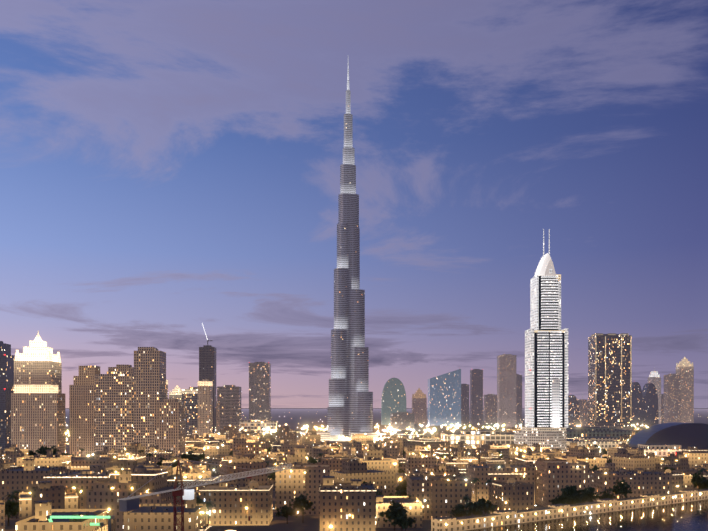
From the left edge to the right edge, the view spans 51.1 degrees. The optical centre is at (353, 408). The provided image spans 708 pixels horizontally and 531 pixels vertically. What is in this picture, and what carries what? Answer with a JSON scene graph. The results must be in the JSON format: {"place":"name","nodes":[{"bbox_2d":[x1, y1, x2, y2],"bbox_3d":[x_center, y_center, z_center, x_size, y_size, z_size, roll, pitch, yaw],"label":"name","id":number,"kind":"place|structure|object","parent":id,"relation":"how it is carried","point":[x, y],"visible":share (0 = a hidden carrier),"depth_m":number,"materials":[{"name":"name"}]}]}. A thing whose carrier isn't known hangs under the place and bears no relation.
{"place":"outdoors","nodes":[
{"label":"outdoors","id":0,"kind":"place"},
{"bbox_2d":[69,366,99,456],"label":"tower","id":1,"kind":"structure","parent":0,"point":[82,412],"depth_m":987.11,"materials":[{"name":"concrete"}]},
{"bbox_2d":[95,371,133,452],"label":"tower","id":2,"kind":"structure","parent":0,"point":[114,409],"depth_m":948.46,"materials":[{"name":"concrete"}]},
{"bbox_2d":[108,365,133,373],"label":"tower","id":3,"kind":"structure","parent":0,"point":[129,368],"depth_m":1018.34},
{"bbox_2d":[134,347,165,459],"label":"tower","id":4,"kind":"structure","parent":0,"point":[149,377],"depth_m":919.79,"materials":[{"name":"concrete"}]},
{"bbox_2d":[155,399,184,455],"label":"tower","id":5,"kind":"structure","parent":0,"point":[169,424],"depth_m":890.76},
{"bbox_2d":[169,385,181,401],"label":"tower","id":6,"kind":"structure","parent":0,"point":[176,393],"depth_m":1489.23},
{"bbox_2d":[182,387,197,434],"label":"tower","id":7,"kind":"structure","parent":0,"point":[190,397],"depth_m":1438.34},
{"bbox_2d":[217,385,240,433],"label":"tower","id":8,"kind":"structure","parent":0,"point":[229,398],"depth_m":1739.12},
{"bbox_2d":[249,362,270,420],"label":"tower","id":9,"kind":"structure","parent":0,"point":[259,390],"depth_m":2090.00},
{"bbox_2d":[0,0,707,408],"label":"sky","id":10,"kind":"structure","parent":0,"point":[169,168],"materials":[{"name":"blue"}]},
{"bbox_2d":[5,409,707,530],"bbox_3d":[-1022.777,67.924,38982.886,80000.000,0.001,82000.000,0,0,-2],"label":"ground","id":11,"kind":"structure","parent":0,"point":[300,419],"depth_m":2481.14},
{"bbox_2d":[0,500,4,530],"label":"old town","id":12,"kind":"object","parent":11,"relation":"on","point":[2,515],"visible":1,"depth_m":380.72},
{"bbox_2d":[0,341,14,449],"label":"skyscraper","id":13,"kind":"structure","parent":11,"relation":"on","point":[7,358],"depth_m":1135.35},
{"bbox_2d":[0,449,14,469],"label":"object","id":14,"kind":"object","parent":11,"relation":"on","point":[6,461],"visible":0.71,"depth_m":692.49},
{"bbox_2d":[5,499,18,525],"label":"tree","id":15,"kind":"object","parent":11,"relation":"on","point":[12,507],"visible":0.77,"depth_m":424.33,"materials":[{"name":"green plant"}]},
{"bbox_2d":[1,444,28,463],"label":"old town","id":16,"kind":"object","parent":11,"relation":"on","point":[14,451],"visible":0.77,"depth_m":785.80},
{"bbox_2d":[0,459,68,516],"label":"block","id":17,"kind":"structure","parent":11,"relation":"on","point":[27,476],"depth_m":462.69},
{"bbox_2d":[11,331,64,455],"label":"skyscraper","id":18,"kind":"structure","parent":11,"relation":"on","point":[37,408],"depth_m":973.12,"materials":[{"name":"concrete"}]},
{"bbox_2d":[17,450,70,469],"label":"block","id":19,"kind":"structure","parent":11,"relation":"on","point":[49,458],"depth_m":600.11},
{"bbox_2d":[19,481,79,520],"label":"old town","id":20,"kind":"object","parent":11,"relation":"on","point":[62,497],"visible":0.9,"depth_m":396.23},
{"bbox_2d":[16,500,115,530],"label":"low-rise building","id":21,"kind":"structure","parent":11,"relation":"on","point":[38,521],"depth_m":257.37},
{"bbox_2d":[47,515,113,530],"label":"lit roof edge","id":22,"kind":"object","parent":11,"relation":"on","point":[50,518],"visible":0.77,"depth_m":254.94,"materials":[{"name":"green metal"}]},
{"bbox_2d":[44,465,117,508],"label":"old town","id":23,"kind":"object","parent":11,"relation":"on","point":[83,480],"visible":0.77,"depth_m":433.67},
{"bbox_2d":[71,453,117,469],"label":"block","id":24,"kind":"structure","parent":11,"relation":"on","point":[81,463],"depth_m":634.20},
{"bbox_2d":[95,447,117,456],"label":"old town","id":25,"kind":"object","parent":11,"relation":"on","point":[106,452],"visible":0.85,"depth_m":864.83},
{"bbox_2d":[118,450,145,462],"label":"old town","id":26,"kind":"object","parent":11,"relation":"on","point":[131,455],"visible":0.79,"depth_m":741.83},
{"bbox_2d":[86,460,185,530],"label":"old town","id":27,"kind":"object","parent":11,"relation":"on","point":[133,477],"visible":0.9,"depth_m":376.01},
{"bbox_2d":[126,443,145,455],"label":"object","id":28,"kind":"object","parent":11,"relation":"on","point":[135,447],"visible":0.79,"depth_m":862.81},
{"bbox_2d":[106,460,171,476],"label":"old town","id":29,"kind":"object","parent":11,"relation":"on","point":[122,464],"visible":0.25,"depth_m":522.58},
{"bbox_2d":[147,445,174,462],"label":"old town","id":30,"kind":"object","parent":11,"relation":"on","point":[156,451],"visible":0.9,"depth_m":825.05},
{"bbox_2d":[124,491,209,530],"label":"low-rise building","id":31,"kind":"structure","parent":11,"relation":"on","point":[151,517],"depth_m":329.38,"materials":[{"name":"concrete"}]},
{"bbox_2d":[162,456,199,465],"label":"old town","id":32,"kind":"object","parent":11,"relation":"on","point":[169,462],"visible":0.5,"depth_m":747.11},
{"bbox_2d":[167,463,220,503],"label":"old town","id":33,"kind":"object","parent":11,"relation":"on","point":[192,475],"visible":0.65,"depth_m":460.98},
{"bbox_2d":[168,461,219,476],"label":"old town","id":34,"kind":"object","parent":11,"relation":"on","point":[202,467],"visible":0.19,"depth_m":507.26},
{"bbox_2d":[118,459,292,530],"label":"tower crane","id":35,"kind":"object","parent":11,"relation":"on","point":[128,503],"visible":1,"depth_m":195.04,"materials":[{"name":"red"}]},
{"bbox_2d":[198,379,212,434],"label":"tower","id":36,"kind":"structure","parent":11,"relation":"on","point":[205,405],"depth_m":1369.46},
{"bbox_2d":[199,323,215,432],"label":"skyscraper","id":37,"kind":"structure","parent":11,"relation":"on","point":[207,361],"depth_m":1489.13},
{"bbox_2d":[200,455,224,467],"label":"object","id":38,"kind":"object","parent":11,"relation":"on","point":[207,461],"visible":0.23,"depth_m":695.56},
{"bbox_2d":[204,442,228,458],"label":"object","id":39,"kind":"object","parent":11,"relation":"on","point":[213,450],"visible":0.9,"depth_m":826.29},
{"bbox_2d":[212,450,240,471],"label":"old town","id":40,"kind":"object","parent":11,"relation":"on","point":[216,467],"visible":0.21,"depth_m":638.21},
{"bbox_2d":[220,424,238,440],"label":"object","id":41,"kind":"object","parent":11,"relation":"on","point":[230,431],"visible":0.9,"depth_m":1381.63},
{"bbox_2d":[199,478,272,525],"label":"low-rise building","id":42,"kind":"structure","parent":11,"relation":"on","point":[232,502],"depth_m":428.84,"materials":[{"name":"concrete"}]},
{"bbox_2d":[219,453,266,483],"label":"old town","id":43,"kind":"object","parent":11,"relation":"on","point":[248,461],"visible":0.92,"depth_m":546.03},
{"bbox_2d":[233,433,261,455],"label":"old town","id":44,"kind":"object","parent":11,"relation":"on","point":[242,445],"visible":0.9,"depth_m":781.08},
{"bbox_2d":[241,420,277,432],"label":"building","id":45,"kind":"structure","parent":11,"relation":"on","point":[260,425],"depth_m":2040.23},
{"bbox_2d":[258,438,275,454],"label":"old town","id":46,"kind":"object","parent":11,"relation":"on","point":[266,443],"visible":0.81,"depth_m":1068.05},
{"bbox_2d":[267,454,286,488],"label":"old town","id":47,"kind":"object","parent":11,"relation":"on","point":[280,459],"visible":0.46,"depth_m":631.64},
{"bbox_2d":[275,505,298,523],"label":"tree","id":48,"kind":"object","parent":11,"relation":"on","point":[285,511],"visible":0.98,"depth_m":432.52,"materials":[{"name":"green plant"}]},
{"bbox_2d":[275,426,299,444],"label":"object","id":49,"kind":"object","parent":11,"relation":"on","point":[287,434],"visible":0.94,"depth_m":1293.77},
{"bbox_2d":[275,447,306,468],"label":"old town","id":50,"kind":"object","parent":11,"relation":"on","point":[299,456],"visible":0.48,"depth_m":519.26},
{"bbox_2d":[278,445,312,457],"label":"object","id":51,"kind":"object","parent":11,"relation":"on","point":[287,449],"visible":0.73,"depth_m":811.11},
{"bbox_2d":[289,493,314,522],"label":"tree","id":52,"kind":"object","parent":11,"relation":"on","point":[304,504],"visible":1,"depth_m":437.44,"materials":[{"name":"green plant"}]},
{"bbox_2d":[275,462,329,515],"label":"low-rise building","id":53,"kind":"structure","parent":11,"relation":"on","point":[299,479],"depth_m":467.94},
{"bbox_2d":[302,428,320,446],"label":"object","id":54,"kind":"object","parent":11,"relation":"on","point":[309,437],"visible":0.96,"depth_m":1082.26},
{"bbox_2d":[310,444,331,460],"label":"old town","id":55,"kind":"object","parent":11,"relation":"on","point":[323,450],"visible":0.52,"depth_m":924.26},
{"bbox_2d":[319,476,375,530],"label":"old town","id":56,"kind":"object","parent":11,"relation":"on","point":[351,506],"visible":1,"depth_m":384.80},
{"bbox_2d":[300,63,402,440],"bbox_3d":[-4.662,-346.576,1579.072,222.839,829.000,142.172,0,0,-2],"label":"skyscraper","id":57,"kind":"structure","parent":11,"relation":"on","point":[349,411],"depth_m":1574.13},
{"bbox_2d":[340,440,368,456],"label":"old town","id":58,"kind":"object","parent":11,"relation":"on","point":[350,446],"visible":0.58,"depth_m":859.43},
{"bbox_2d":[321,454,392,469],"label":"low-rise building","id":59,"kind":"structure","parent":11,"relation":"on","point":[335,463],"depth_m":638.90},
{"bbox_2d":[351,433,372,443],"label":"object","id":60,"kind":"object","parent":11,"relation":"on","point":[361,438],"visible":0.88,"depth_m":1098.77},
{"bbox_2d":[330,457,394,495],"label":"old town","id":61,"kind":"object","parent":11,"relation":"on","point":[356,468],"visible":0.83,"depth_m":527.46},
{"bbox_2d":[360,444,398,490],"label":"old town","id":62,"kind":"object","parent":11,"relation":"on","point":[373,457],"visible":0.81,"depth_m":584.34},
{"bbox_2d":[378,434,402,458],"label":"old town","id":63,"kind":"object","parent":11,"relation":"on","point":[394,447],"visible":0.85,"depth_m":831.58},
{"bbox_2d":[379,500,406,530],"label":"tree","id":64,"kind":"object","parent":11,"relation":"on","point":[389,512],"visible":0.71,"depth_m":397.07,"materials":[{"name":"green plant"}]},
{"bbox_2d":[381,378,405,424],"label":"skyscraper","id":65,"kind":"structure","parent":11,"relation":"on","point":[393,398],"depth_m":3001.62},
{"bbox_2d":[376,495,421,527],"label":"building","id":66,"kind":"structure","parent":11,"relation":"on","point":[414,506],"depth_m":419.37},
{"bbox_2d":[393,480,406,495],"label":"tree","id":67,"kind":"object","parent":11,"relation":"on","point":[403,487],"visible":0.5,"depth_m":490.14,"materials":[{"name":"green plant"}]},
{"bbox_2d":[391,512,411,530],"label":"tree","id":68,"kind":"object","parent":11,"relation":"on","point":[400,518],"visible":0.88,"depth_m":391.35,"materials":[{"name":"green plant"}]},
{"bbox_2d":[390,412,413,429],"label":"building","id":69,"kind":"structure","parent":11,"relation":"on","point":[401,420],"depth_m":2301.29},
{"bbox_2d":[396,466,422,491],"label":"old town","id":70,"kind":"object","parent":11,"relation":"on","point":[416,470],"visible":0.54,"depth_m":513.33},
{"bbox_2d":[406,444,440,472],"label":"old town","id":71,"kind":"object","parent":11,"relation":"on","point":[414,458],"visible":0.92,"depth_m":684.02},
{"bbox_2d":[408,434,444,450],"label":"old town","id":72,"kind":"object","parent":11,"relation":"on","point":[432,442],"visible":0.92,"depth_m":997.38},
{"bbox_2d":[413,463,456,474],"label":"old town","id":73,"kind":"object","parent":11,"relation":"on","point":[439,469],"visible":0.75,"depth_m":554.39},
{"bbox_2d":[407,472,471,519],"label":"block","id":74,"kind":"structure","parent":11,"relation":"on","point":[438,495],"depth_m":448.89,"materials":[{"name":"concrete"}]},
{"bbox_2d":[428,369,460,425],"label":"slanted tower","id":75,"kind":"structure","parent":11,"relation":"on","point":[444,399],"depth_m":2907.10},
{"bbox_2d":[434,441,458,457],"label":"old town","id":76,"kind":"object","parent":11,"relation":"on","point":[446,448],"visible":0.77,"depth_m":882.13},
{"bbox_2d":[442,457,472,473],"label":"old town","id":77,"kind":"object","parent":11,"relation":"on","point":[460,464],"visible":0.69,"depth_m":642.12},
{"bbox_2d":[448,505,471,517],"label":"tree","id":78,"kind":"object","parent":11,"relation":"on","point":[460,511],"visible":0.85,"depth_m":433.00,"materials":[{"name":"green plant"}]},
{"bbox_2d":[445,451,477,463],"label":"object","id":79,"kind":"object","parent":11,"relation":"on","point":[474,460],"visible":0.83,"depth_m":729.84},
{"bbox_2d":[454,446,479,463],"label":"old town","id":80,"kind":"object","parent":11,"relation":"on","point":[466,453],"visible":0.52,"depth_m":781.57},
{"bbox_2d":[465,502,484,515],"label":"tree","id":81,"kind":"object","parent":11,"relation":"on","point":[474,509],"visible":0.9,"depth_m":425.70,"materials":[{"name":"green plant"}]},
{"bbox_2d":[441,430,513,448],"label":"building","id":82,"kind":"structure","parent":11,"relation":"on","point":[475,439],"depth_m":1021.71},
{"bbox_2d":[477,497,497,513],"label":"tree","id":83,"kind":"object","parent":11,"relation":"on","point":[488,506],"visible":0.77,"depth_m":443.18,"materials":[{"name":"green plant"}]},
{"bbox_2d":[477,442,507,457],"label":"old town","id":84,"kind":"object","parent":11,"relation":"on","point":[493,445],"visible":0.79,"depth_m":948.75},
{"bbox_2d":[480,453,511,463],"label":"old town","id":85,"kind":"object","parent":11,"relation":"on","point":[490,457],"visible":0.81,"depth_m":784.34},
{"bbox_2d":[466,457,534,503],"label":"block","id":86,"kind":"structure","parent":11,"relation":"on","point":[507,470],"depth_m":522.40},
{"bbox_2d":[489,478,533,513],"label":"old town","id":87,"kind":"object","parent":11,"relation":"on","point":[511,494],"visible":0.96,"depth_m":460.97},
{"bbox_2d":[503,444,529,463],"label":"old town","id":88,"kind":"object","parent":11,"relation":"on","point":[513,449],"visible":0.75,"depth_m":819.86},
{"bbox_2d":[515,448,561,486],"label":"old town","id":89,"kind":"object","parent":11,"relation":"on","point":[529,458],"visible":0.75,"depth_m":652.37},
{"bbox_2d":[514,229,567,449],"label":"skyscraper","id":90,"kind":"structure","parent":11,"relation":"on","point":[546,380],"depth_m":963.79,"materials":[{"name":"white glass"}]},
{"bbox_2d":[522,449,561,457],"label":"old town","id":91,"kind":"object","parent":11,"relation":"on","point":[548,451],"visible":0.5,"depth_m":742.04},
{"bbox_2d":[536,455,588,506],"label":"block","id":92,"kind":"structure","parent":11,"relation":"on","point":[553,477],"depth_m":503.19,"materials":[{"name":"concrete"}]},
{"bbox_2d":[431,489,707,530],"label":"promenade wall","id":93,"kind":"structure","parent":11,"relation":"on","point":[500,518],"depth_m":456.94,"materials":[{"name":"concrete"}]},
{"bbox_2d":[561,485,583,503],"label":"tree","id":94,"kind":"object","parent":11,"relation":"on","point":[567,490],"visible":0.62,"depth_m":480.22,"materials":[{"name":"green plant"}]},
{"bbox_2d":[568,395,579,426],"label":"skyscraper","id":95,"kind":"structure","parent":11,"relation":"on","point":[573,413],"depth_m":2517.05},
{"bbox_2d":[563,490,584,503],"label":"tree","id":96,"kind":"object","parent":11,"relation":"on","point":[574,494],"visible":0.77,"depth_m":477.76,"materials":[{"name":"green plant"}]},
{"bbox_2d":[555,454,606,469],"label":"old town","id":97,"kind":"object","parent":11,"relation":"on","point":[597,461],"visible":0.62,"depth_m":690.33},
{"bbox_2d":[578,393,587,425],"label":"skyscraper","id":98,"kind":"structure","parent":11,"relation":"on","point":[583,406],"depth_m":2820.67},
{"bbox_2d":[569,442,601,457],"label":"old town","id":99,"kind":"object","parent":11,"relation":"on","point":[574,449],"visible":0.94,"depth_m":804.09},
{"bbox_2d":[581,487,599,500],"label":"tree","id":100,"kind":"object","parent":11,"relation":"on","point":[589,493],"visible":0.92,"depth_m":495.74,"materials":[{"name":"green plant"}]},
{"bbox_2d":[566,437,628,452],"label":"mall hall","id":101,"kind":"structure","parent":11,"relation":"on","point":[605,443],"depth_m":990.41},
{"bbox_2d":[566,427,638,437],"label":"mall roof","id":102,"kind":"structure","parent":11,"relation":"on","point":[572,432],"depth_m":1127.41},
{"bbox_2d":[588,333,631,429],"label":"high-rise building","id":103,"kind":"structure","parent":11,"relation":"on","point":[609,379],"depth_m":1662.58,"materials":[{"name":"glass"}]},
{"bbox_2d":[609,479,632,498],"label":"tree","id":104,"kind":"object","parent":11,"relation":"on","point":[623,485],"visible":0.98,"depth_m":502.17,"materials":[{"name":"green plant"}]},
{"bbox_2d":[608,444,638,462],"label":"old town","id":105,"kind":"object","parent":11,"relation":"on","point":[611,451],"visible":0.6,"depth_m":811.95},
{"bbox_2d":[589,468,672,503],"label":"block","id":106,"kind":"structure","parent":11,"relation":"on","point":[641,481],"depth_m":524.68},
{"bbox_2d":[612,449,653,469],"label":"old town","id":107,"kind":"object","parent":11,"relation":"on","point":[625,460],"visible":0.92,"depth_m":650.36},
{"bbox_2d":[632,380,643,426],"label":"high-rise building","id":108,"kind":"structure","parent":11,"relation":"on","point":[637,406],"depth_m":2623.97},
{"bbox_2d":[642,383,658,426],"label":"high-rise building","id":109,"kind":"structure","parent":11,"relation":"on","point":[650,407],"depth_m":2625.41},
{"bbox_2d":[617,444,687,456],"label":"mall block","id":110,"kind":"structure","parent":11,"relation":"on","point":[660,449],"depth_m":840.67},
{"bbox_2d":[628,422,707,448],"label":"mall vault roof","id":111,"kind":"structure","parent":110,"relation":"on","point":[686,434],"depth_m":907.70,"materials":[{"name":"grey"}]},
{"bbox_2d":[635,468,691,492],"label":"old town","id":112,"kind":"object","parent":11,"relation":"on","point":[682,481],"visible":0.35,"depth_m":561.92},
{"bbox_2d":[647,451,688,470],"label":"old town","id":113,"kind":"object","parent":11,"relation":"on","point":[679,461],"visible":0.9,"depth_m":659.11},
{"bbox_2d":[664,374,680,422],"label":"tower","id":114,"kind":"structure","parent":11,"relation":"on","point":[672,397],"depth_m":3032.54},
{"bbox_2d":[676,357,693,422],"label":"skyscraper","id":115,"kind":"structure","parent":11,"relation":"on","point":[684,369],"depth_m":3033.86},
{"bbox_2d":[673,464,707,489],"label":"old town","id":116,"kind":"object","parent":11,"relation":"on","point":[694,471],"visible":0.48,"depth_m":593.00},
{"bbox_2d":[682,446,707,469],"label":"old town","id":117,"kind":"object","parent":11,"relation":"on","point":[695,456],"visible":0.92,"depth_m":686.89},
{"bbox_2d":[691,472,707,489],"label":"tree","id":118,"kind":"object","parent":11,"relation":"on","point":[697,480],"visible":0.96,"depth_m":567.49,"materials":[{"name":"green plant"}]},
{"bbox_2d":[412,388,426,422],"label":"tower","id":119,"kind":"structure","parent":0,"point":[419,404],"depth_m":3305.61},
{"bbox_2d":[461,384,468,423],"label":"tower","id":120,"kind":"structure","parent":0,"point":[464,403],"depth_m":3210.24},
{"bbox_2d":[470,369,482,424],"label":"tower","id":121,"kind":"structure","parent":0,"point":[476,396],"depth_m":3010.84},
{"bbox_2d":[484,394,496,422],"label":"tower","id":122,"kind":"structure","parent":0,"point":[490,408],"depth_m":3313.97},
{"bbox_2d":[497,354,515,426],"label":"tower","id":123,"kind":"structure","parent":0,"point":[506,390],"depth_m":2611.73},
{"bbox_2d":[516,374,521,424],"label":"tower","id":124,"kind":"structure","parent":0,"point":[518,399],"depth_m":2914.67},
{"bbox_2d":[466,499,707,530],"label":"lake water","id":125,"kind":"structure","parent":0,"point":[688,516],"depth_m":443.46,"materials":[{"name":"black"}]},
{"bbox_2d":[648,369,660,423],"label":"tower","id":126,"kind":"structure","parent":0,"point":[654,377],"depth_m":3232.96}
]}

